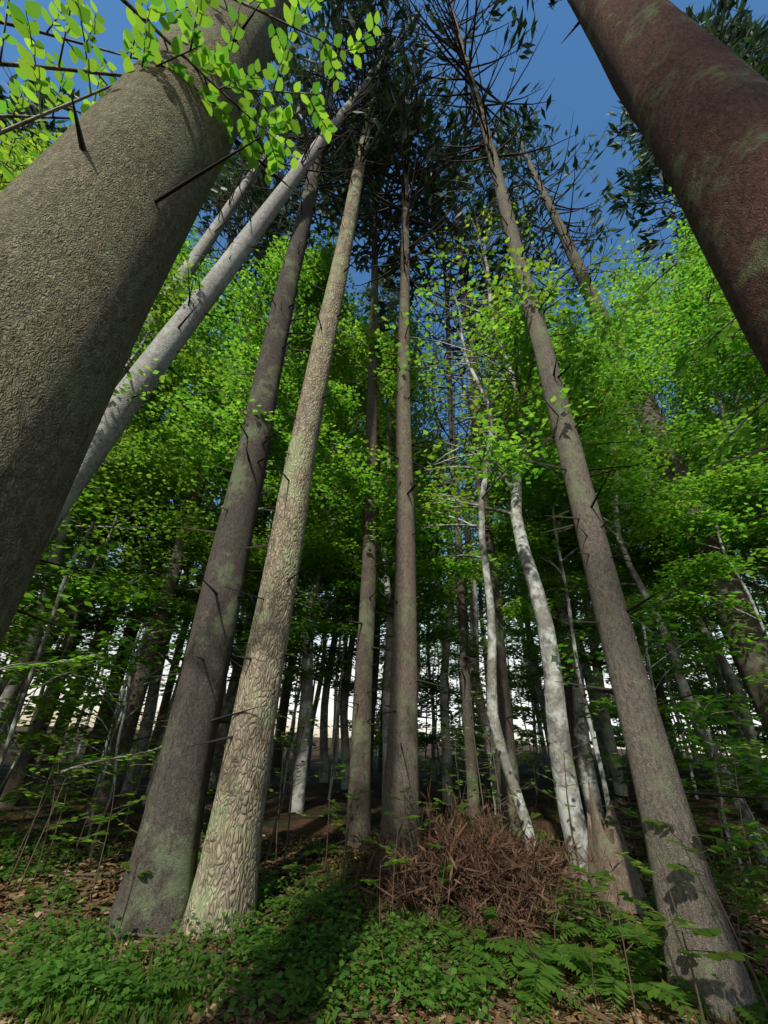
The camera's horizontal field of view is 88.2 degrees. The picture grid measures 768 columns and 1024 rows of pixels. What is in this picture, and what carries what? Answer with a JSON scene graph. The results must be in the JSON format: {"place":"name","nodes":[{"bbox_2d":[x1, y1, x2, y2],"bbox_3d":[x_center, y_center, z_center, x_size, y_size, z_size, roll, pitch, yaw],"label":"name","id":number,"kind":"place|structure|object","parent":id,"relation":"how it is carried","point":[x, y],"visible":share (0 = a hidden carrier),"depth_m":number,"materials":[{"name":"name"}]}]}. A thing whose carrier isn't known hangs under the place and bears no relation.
{"place":"outdoors","nodes":[
{"label":"outdoors","id":0,"kind":"place"},
{"bbox_2d":[0,726,767,1022],"bbox_3d":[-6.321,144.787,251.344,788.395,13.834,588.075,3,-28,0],"label":"terrain","id":1,"kind":"structure","parent":0,"point":[316,797],"depth_m":7.43,"materials":[{"name":"brown soil"}]},
{"bbox_2d":[46,12,416,545],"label":"fir trunks","id":2,"kind":"object","parent":1,"relation":"on","point":[169,341],"visible":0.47,"depth_m":5.83,"materials":[{"name":"grey plant"}]},
{"bbox_2d":[2,13,755,938],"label":"pine trunks","id":3,"kind":"object","parent":1,"relation":"on","point":[226,875],"visible":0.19,"depth_m":3.88,"materials":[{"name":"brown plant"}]},
{"bbox_2d":[0,0,767,978],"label":"beech","id":4,"kind":"object","parent":1,"relation":"on","point":[346,400],"depth_m":7.46,"materials":[{"name":"plant"}]},
{"bbox_2d":[0,0,767,1022],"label":"tree trunks","id":5,"kind":"object","parent":1,"relation":"on","point":[92,236],"visible":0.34,"depth_m":2.79,"materials":[{"name":"brown plant"}]},
{"bbox_2d":[0,819,767,1023],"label":"ground cover plants","id":6,"kind":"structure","parent":1,"relation":"on","point":[69,1003],"depth_m":2.50,"materials":[{"name":"green plant"}]},
{"bbox_2d":[0,829,767,1023],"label":"leaf litter","id":7,"kind":"object","parent":1,"relation":"on","point":[562,1014],"visible":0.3,"depth_m":2.74,"materials":[{"name":"brown plant"}]},
{"bbox_2d":[0,818,767,1023],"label":"ferns","id":8,"kind":"object","parent":1,"relation":"on","point":[563,954],"visible":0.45,"depth_m":2.69,"materials":[{"name":"green plant"}]},
{"bbox_2d":[0,696,767,1023],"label":"sticks and seedling stems","id":9,"kind":"object","parent":1,"relation":"on","point":[264,912],"visible":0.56,"depth_m":3.53,"materials":[{"name":"brown wood"}]},
{"bbox_2d":[1,0,767,799],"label":"tree branches","id":10,"kind":"object","parent":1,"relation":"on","point":[361,72],"visible":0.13,"depth_m":9.91,"materials":[{"name":"brown wood"}]},
{"bbox_2d":[0,0,767,625],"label":"conifer needles","id":11,"kind":"object","parent":10,"relation":"on","point":[740,40],"visible":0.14,"depth_m":12.06,"materials":[{"name":"green plant"}]},
{"bbox_2d":[301,777,661,985],"bbox_3d":[0.835,3.299,3.853,3.200,1.196,2.642,3,-28,0],"label":"brush pile","id":12,"kind":"object","parent":1,"relation":"on","point":[483,868],"visible":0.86,"depth_m":3.47,"materials":[{"name":"brown wood"}]},
{"bbox_2d":[587,782,750,917],"bbox_3d":[2.583,3.357,4.042,1.276,1.041,1.430,3,-28,0],"label":"tree stump","id":13,"kind":"object","parent":1,"relation":"on","point":[611,837],"visible":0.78,"depth_m":3.81,"materials":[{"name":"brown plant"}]},
{"bbox_2d":[0,0,767,757],"label":"sky","id":14,"kind":"structure","parent":0,"point":[581,86],"materials":[{"name":"blue"}]}
]}

